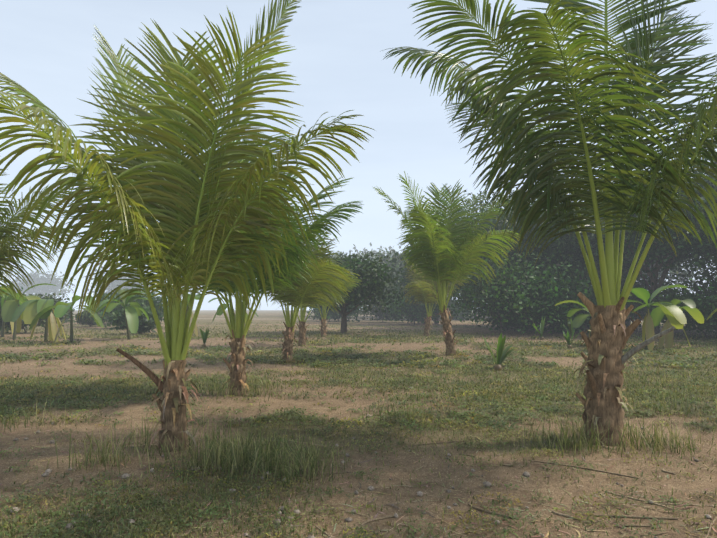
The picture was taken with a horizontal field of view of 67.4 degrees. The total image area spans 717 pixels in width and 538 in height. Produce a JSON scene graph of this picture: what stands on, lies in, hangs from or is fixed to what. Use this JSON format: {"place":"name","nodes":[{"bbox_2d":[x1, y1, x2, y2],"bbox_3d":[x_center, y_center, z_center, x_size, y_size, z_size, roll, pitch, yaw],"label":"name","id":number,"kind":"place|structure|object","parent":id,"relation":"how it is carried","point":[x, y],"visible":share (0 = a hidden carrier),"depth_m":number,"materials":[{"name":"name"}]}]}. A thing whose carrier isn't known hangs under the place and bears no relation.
{"place":"outdoors","nodes":[
{"label":"outdoors","id":0,"kind":"place"},
{"bbox_2d":[74,318,641,321],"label":"dirt track road","id":1,"kind":"structure","parent":0,"point":[354,319],"depth_m":72.68,"materials":[{"name":"brown soil"}]},
{"bbox_2d":[0,310,716,537],"bbox_3d":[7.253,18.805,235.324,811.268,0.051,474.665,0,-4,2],"label":"ground","id":2,"kind":"structure","parent":0,"point":[698,484],"depth_m":5.67,"materials":[{"name":"soil"}]},
{"bbox_2d":[0,286,27,336],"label":"banana plant","id":3,"kind":"object","parent":2,"relation":"on","point":[4,299],"visible":0.42,"depth_m":28.67,"materials":[{"name":"green plant"}]},
{"bbox_2d":[0,283,55,339],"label":"banana plant","id":4,"kind":"object","parent":2,"relation":"on","point":[9,307],"visible":0.62,"depth_m":26.15,"materials":[{"name":"green plant"}]},
{"bbox_2d":[0,293,74,332],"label":"shrub","id":5,"kind":"object","parent":2,"relation":"on","point":[41,322],"visible":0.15,"depth_m":32.80,"materials":[{"name":"green plant"}]},
{"bbox_2d":[11,299,65,341],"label":"banana plant","id":6,"kind":"object","parent":2,"relation":"on","point":[28,311],"visible":0.83,"depth_m":24.08,"materials":[{"name":"green plant"}]},
{"bbox_2d":[0,153,79,302],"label":"coconut palm","id":7,"kind":"object","parent":2,"relation":"on","point":[6,249],"visible":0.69,"depth_m":10.90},
{"bbox_2d":[5,270,75,298],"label":"tree","id":8,"kind":"object","parent":2,"relation":"on","point":[42,289],"visible":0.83,"depth_m":331.48,"materials":[{"name":"green plant"}]},
{"bbox_2d":[39,294,69,321],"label":"shrub","id":9,"kind":"object","parent":2,"relation":"on","point":[54,302],"visible":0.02,"depth_m":52.50,"materials":[{"name":"green plant"}]},
{"bbox_2d":[29,295,103,343],"bbox_3d":[-12.787,2.305,23.676,3.059,2.288,2.546,0,-4,2],"label":"banana plant","id":10,"kind":"object","parent":2,"relation":"on","point":[61,309],"visible":0.88,"depth_m":23.52,"materials":[{"name":"green plant"}]},
{"bbox_2d":[61,308,75,322],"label":"shrub","id":11,"kind":"object","parent":2,"relation":"on","point":[67,318],"visible":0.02,"depth_m":56.37,"materials":[{"name":"green plant"}]},
{"bbox_2d":[75,310,109,326],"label":"shrub","id":12,"kind":"object","parent":2,"relation":"on","point":[84,316],"visible":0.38,"depth_m":43.63,"materials":[{"name":"green plant"}]},
{"bbox_2d":[81,292,120,321],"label":"shrub","id":13,"kind":"object","parent":2,"relation":"on","point":[102,300],"visible":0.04,"depth_m":52.29,"materials":[{"name":"green plant"}]},
{"bbox_2d":[81,266,157,302],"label":"tree","id":14,"kind":"object","parent":2,"relation":"on","point":[112,285],"visible":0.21,"depth_m":296.63,"materials":[{"name":"green plant"}]},
{"bbox_2d":[90,288,152,339],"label":"banana plant","id":15,"kind":"object","parent":2,"relation":"on","point":[133,311],"visible":0.9,"depth_m":26.17,"materials":[{"name":"green plant"}]},
{"bbox_2d":[85,287,167,328],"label":"shrub","id":16,"kind":"object","parent":2,"relation":"on","point":[143,303],"visible":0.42,"depth_m":40.63,"materials":[{"name":"green plant"}]},
{"bbox_2d":[107,306,160,333],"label":"shrub","id":17,"kind":"object","parent":2,"relation":"on","point":[145,324],"visible":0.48,"depth_m":31.25,"materials":[{"name":"green plant"}]},
{"bbox_2d":[0,0,373,451],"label":"coconut palm","id":18,"kind":"object","parent":2,"relation":"on","point":[177,237],"visible":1,"depth_m":5.63,"materials":[{"name":"green plant"}]},
{"bbox_2d":[180,290,200,335],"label":"banana plant","id":19,"kind":"object","parent":2,"relation":"on","point":[195,327],"visible":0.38,"depth_m":29.81,"materials":[{"name":"green plant"}]},
{"bbox_2d":[200,327,208,346],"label":"coconut seedling","id":20,"kind":"object","parent":2,"relation":"on","point":[204,335],"visible":0.88,"depth_m":20.96,"materials":[{"name":"green plant"}]},
{"bbox_2d":[209,297,258,324],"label":"banana plant","id":21,"kind":"object","parent":2,"relation":"on","point":[219,312],"visible":0.23,"depth_m":33.55,"materials":[{"name":"green plant"}]},
{"bbox_2d":[113,128,363,395],"bbox_3d":[-2.003,-0.105,9.893,4.269,4.798,4.093,0,-4,2],"label":"coconut palm","id":22,"kind":"object","parent":2,"relation":"on","point":[238,330],"visible":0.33,"depth_m":9.43,"materials":[{"name":"green plant"}]},
{"bbox_2d":[264,217,350,362],"bbox_3d":[-2.089,0.530,15.861,4.008,4.424,4.907,0,-4,2],"label":"coconut palm","id":23,"kind":"object","parent":2,"relation":"on","point":[298,296],"visible":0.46,"depth_m":15.17,"materials":[{"name":"green plant"}]},
{"bbox_2d":[270,245,359,345],"bbox_3d":[-1.952,0.961,22.179,4.193,4.472,4.680,-2,-5,28],"label":"coconut palm","id":24,"kind":"object","parent":2,"relation":"on","point":[302,327],"visible":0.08,"depth_m":21.84,"materials":[{"name":"green plant"}]},
{"bbox_2d":[306,299,365,321],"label":"shrub","id":25,"kind":"object","parent":2,"relation":"on","point":[312,317],"visible":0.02,"depth_m":61.47,"materials":[{"name":"green plant"}]},
{"bbox_2d":[312,266,361,336],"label":"coconut palm","id":26,"kind":"object","parent":2,"relation":"on","point":[323,326],"visible":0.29,"depth_m":28.78,"materials":[{"name":"green plant"}]},
{"bbox_2d":[313,297,364,320],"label":"shrub","id":27,"kind":"object","parent":2,"relation":"on","point":[352,313],"visible":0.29,"depth_m":54.15,"materials":[{"name":"green plant"}]},
{"bbox_2d":[304,252,403,332],"bbox_3d":[-0.583,1.545,34.184,6.917,5.075,7.473,0,-4,2],"label":"tree","id":28,"kind":"object","parent":2,"relation":"on","point":[372,285],"visible":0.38,"depth_m":32.83,"materials":[{"name":"green plant"}]},
{"bbox_2d":[0,368,716,537],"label":"ground debris twigs stones","id":29,"kind":"object","parent":2,"relation":"on","point":[297,511],"visible":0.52,"depth_m":4.23,"materials":[{"name":"brown wood"}]},
{"bbox_2d":[337,249,404,301],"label":"tree","id":30,"kind":"object","parent":2,"relation":"on","point":[387,252],"depth_m":94.38,"materials":[{"name":"green plant"}]},
{"bbox_2d":[350,242,409,259],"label":"tree","id":31,"kind":"object","parent":2,"relation":"on","point":[372,250],"depth_m":300.90,"materials":[{"name":"green plant"}]},
{"bbox_2d":[359,294,406,321],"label":"shrub","id":32,"kind":"object","parent":2,"relation":"on","point":[378,313],"visible":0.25,"depth_m":57.95,"materials":[{"name":"green plant"}]},
{"bbox_2d":[365,250,405,293],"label":"tree","id":33,"kind":"object","parent":2,"relation":"on","point":[386,262],"visible":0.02,"depth_m":88.29,"materials":[{"name":"green plant"}]},
{"bbox_2d":[371,294,405,321],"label":"shrub","id":34,"kind":"object","parent":2,"relation":"on","point":[386,312],"depth_m":59.34,"materials":[{"name":"green plant"}]},
{"bbox_2d":[383,286,450,324],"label":"shrub","id":35,"kind":"object","parent":2,"relation":"on","point":[417,307],"visible":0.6,"depth_m":49.39,"materials":[{"name":"green plant"}]},
{"bbox_2d":[381,257,452,299],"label":"tree","id":36,"kind":"object","parent":2,"relation":"on","point":[397,266],"visible":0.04,"depth_m":72.15,"materials":[{"name":"green plant"}]},
{"bbox_2d":[407,303,434,322],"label":"shrub","id":37,"kind":"object","parent":2,"relation":"on","point":[416,320],"visible":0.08,"depth_m":54.39,"materials":[{"name":"green plant"}]},
{"bbox_2d":[402,256,467,335],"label":"coconut palm","id":38,"kind":"object","parent":2,"relation":"on","point":[423,291],"visible":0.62,"depth_m":29.54,"materials":[{"name":"green plant"}]},
{"bbox_2d":[391,242,493,323],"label":"tree","id":39,"kind":"object","parent":2,"relation":"on","point":[405,282],"visible":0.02,"depth_m":51.35,"materials":[{"name":"green plant"}]},
{"bbox_2d":[373,171,519,355],"bbox_3d":[2.729,-0.160,17.412,4.610,6.012,5.250,0,-4,2],"label":"coconut palm","id":40,"kind":"object","parent":2,"relation":"on","point":[445,252],"visible":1,"depth_m":17.16,"materials":[{"name":"green plant"}]},
{"bbox_2d":[439,298,472,319],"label":"shrub","id":41,"kind":"object","parent":2,"relation":"on","point":[459,316],"visible":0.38,"depth_m":69.01,"materials":[{"name":"green plant"}]},
{"bbox_2d":[450,268,523,318],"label":"shrub","id":42,"kind":"object","parent":2,"relation":"on","point":[451,296],"visible":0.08,"depth_m":41.18,"materials":[{"name":"green plant"}]},
{"bbox_2d":[482,333,514,370],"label":"coconut seedling","id":43,"kind":"object","parent":2,"relation":"on","point":[502,355],"visible":1,"depth_m":13.16,"materials":[{"name":"green plant"}]},
{"bbox_2d":[455,184,553,325],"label":"tree","id":44,"kind":"object","parent":2,"relation":"on","point":[495,210],"visible":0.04,"depth_m":41.53,"materials":[{"name":"green plant"}]},
{"bbox_2d":[433,252,577,333],"bbox_3d":[8.728,1.553,33.598,7.692,4.992,7.466,0,-4,2],"label":"shrub","id":45,"kind":"object","parent":2,"relation":"on","point":[479,293],"visible":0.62,"depth_m":32.49,"materials":[{"name":"green plant"}]},
{"bbox_2d":[426,190,590,328],"bbox_3d":[10.745,-0.691,39.333,11.497,10.282,11.567,0,-4,2],"label":"tree","id":46,"kind":"object","parent":2,"relation":"on","point":[500,222],"visible":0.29,"depth_m":36.21,"materials":[{"name":"green plant"}]},
{"bbox_2d":[486,302,547,331],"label":"shrub","id":47,"kind":"object","parent":2,"relation":"on","point":[510,323],"visible":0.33,"depth_m":34.18,"materials":[{"name":"green plant"}]},
{"bbox_2d":[469,270,571,331],"bbox_3d":[10.912,2.244,36.746,6.505,4.074,8.266,0,-4,2],"label":"shrub","id":48,"kind":"object","parent":2,"relation":"on","point":[474,312],"visible":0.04,"depth_m":36.46,"materials":[{"name":"green plant"}]},
{"bbox_2d":[449,250,599,334],"bbox_3d":[10.007,1.431,31.397,8.877,4.931,9.154,0,-4,2],"label":"shrub","id":49,"kind":"object","parent":2,"relation":"on","point":[550,299],"visible":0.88,"depth_m":30.25,"materials":[{"name":"green plant"}]},
{"bbox_2d":[533,318,544,339],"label":"coconut seedling","id":50,"kind":"object","parent":2,"relation":"on","point":[542,323],"visible":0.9,"depth_m":26.49,"materials":[{"name":"green plant"}]},
{"bbox_2d":[379,0,716,445],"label":"coconut palm","id":51,"kind":"object","parent":2,"relation":"on","point":[606,359],"visible":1,"depth_m":5.93,"materials":[{"name":"green plant"}]},
{"bbox_2d":[478,253,648,330],"bbox_3d":[12.705,1.581,33.863,9.324,4.980,9.179,0,-4,2],"label":"shrub","id":52,"kind":"object","parent":2,"relation":"on","point":[572,275],"visible":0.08,"depth_m":32.43,"materials":[{"name":"green plant"}]},
{"bbox_2d":[561,318,573,338],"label":"coconut seedling","id":53,"kind":"object","parent":2,"relation":"on","point":[571,328],"visible":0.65,"depth_m":27.36,"materials":[{"name":"green plant"}]},
{"bbox_2d":[546,293,595,332],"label":"shrub","id":54,"kind":"object","parent":2,"relation":"on","point":[551,325],"visible":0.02,"depth_m":33.04,"materials":[{"name":"green plant"}]},
{"bbox_2d":[563,329,579,348],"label":"coconut seedling","id":55,"kind":"object","parent":2,"relation":"on","point":[569,342],"visible":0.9,"depth_m":20.52,"materials":[{"name":"green plant"}]},
{"bbox_2d":[486,203,662,330],"bbox_3d":[14.105,-0.136,36.934,11.086,8.863,10.610,0,-4,2],"label":"tree","id":56,"kind":"object","parent":2,"relation":"on","point":[555,248],"visible":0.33,"depth_m":34.40,"materials":[{"name":"green plant"}]},
{"bbox_2d":[547,294,629,333],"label":"shrub","id":57,"kind":"object","parent":2,"relation":"on","point":[594,302],"visible":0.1,"depth_m":31.95,"materials":[{"name":"green plant"}]},
{"bbox_2d":[555,294,631,336],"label":"banana plant","id":58,"kind":"object","parent":2,"relation":"on","point":[578,320],"visible":0.27,"depth_m":21.94,"materials":[{"name":"green plant"}]},
{"bbox_2d":[546,200,711,327],"bbox_3d":[19.170,-1.176,41.258,13.347,11.535,12.977,0,-4,2],"label":"tree","id":59,"kind":"object","parent":2,"relation":"on","point":[683,263],"depth_m":39.01,"materials":[{"name":"green plant"}]},
{"bbox_2d":[554,152,716,333],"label":"tree","id":60,"kind":"object","parent":2,"relation":"on","point":[656,249],"visible":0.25,"depth_m":30.51,"materials":[{"name":"green plant"}]},
{"bbox_2d":[584,266,702,331],"bbox_3d":[18.245,1.980,35.135,7.149,4.362,8.472,0,-4,2],"label":"shrub","id":61,"kind":"object","parent":2,"relation":"on","point":[635,297],"visible":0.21,"depth_m":34.19,"materials":[{"name":"green plant"}]},
{"bbox_2d":[630,296,663,321],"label":"shrub","id":62,"kind":"object","parent":2,"relation":"on","point":[642,313],"depth_m":45.76,"materials":[{"name":"green plant"}]},
{"bbox_2d":[588,249,713,291],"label":"tree","id":63,"kind":"object","parent":2,"relation":"on","point":[676,281],"depth_m":77.85,"materials":[{"name":"green plant"}]},
{"bbox_2d":[627,284,686,350],"bbox_3d":[10.437,1.783,19.300,3.048,2.429,2.032,0,-4,2],"label":"banana plant","id":64,"kind":"object","parent":2,"relation":"on","point":[675,315],"visible":0.9,"depth_m":19.26,"materials":[{"name":"green plant"}]},
{"bbox_2d":[632,299,703,348],"bbox_3d":[12.354,2.314,21.160,1.873,2.235,2.424,2,-5,-29],"label":"banana plant","id":65,"kind":"object","parent":2,"relation":"on","point":[657,314],"visible":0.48,"depth_m":20.82,"materials":[{"name":"green plant"}]},
{"bbox_2d":[626,125,716,277],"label":"tree","id":66,"kind":"object","parent":2,"relation":"on","point":[689,273],"visible":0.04,"depth_m":32.03,"materials":[{"name":"green plant"}]},
{"bbox_2d":[641,268,716,334],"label":"shrub","id":67,"kind":"object","parent":2,"relation":"on","point":[707,291],"visible":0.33,"depth_m":31.97,"materials":[{"name":"green plant"}]},
{"bbox_2d":[650,287,716,338],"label":"shrub","id":68,"kind":"object","parent":2,"relation":"on","point":[706,313],"visible":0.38,"depth_m":26.93,"materials":[{"name":"green plant"}]},
{"bbox_2d":[659,252,714,276],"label":"tree","id":69,"kind":"object","parent":2,"relation":"on","point":[688,267],"depth_m":47.27,"materials":[{"name":"green plant"}]},
{"bbox_2d":[664,178,716,285],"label":"tree","id":70,"kind":"object","parent":2,"relation":"on","point":[714,248],"visible":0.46,"depth_m":28.60,"materials":[{"name":"green plant"}]},
{"bbox_2d":[669,262,716,325],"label":"shrub","id":71,"kind":"object","parent":2,"relation":"on","point":[699,276],"visible":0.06,"depth_m":35.86,"materials":[{"name":"green plant"}]},
{"bbox_2d":[690,276,716,324],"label":"shrub","id":72,"kind":"object","parent":2,"relation":"on","point":[712,308],"visible":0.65,"depth_m":25.71,"materials":[{"name":"green plant"}]},
{"bbox_2d":[704,290,716,332],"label":"shrub","id":73,"kind":"object","parent":2,"relation":"on","point":[715,329],"visible":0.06,"depth_m":29.11,"materials":[{"name":"green plant"}]},
{"bbox_2d":[706,308,716,319],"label":"banana plant","id":74,"kind":"object","parent":2,"relation":"on","point":[712,313],"visible":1,"depth_m":23.00,"materials":[{"name":"green plant"}]},
{"bbox_2d":[0,321,716,537],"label":"grass","id":75,"kind":"structure","parent":0,"point":[229,458],"depth_m":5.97,"materials":[{"name":"green plant"}]},
{"bbox_2d":[0,0,716,309],"label":"sky","id":76,"kind":"structure","parent":0,"point":[47,47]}
]}

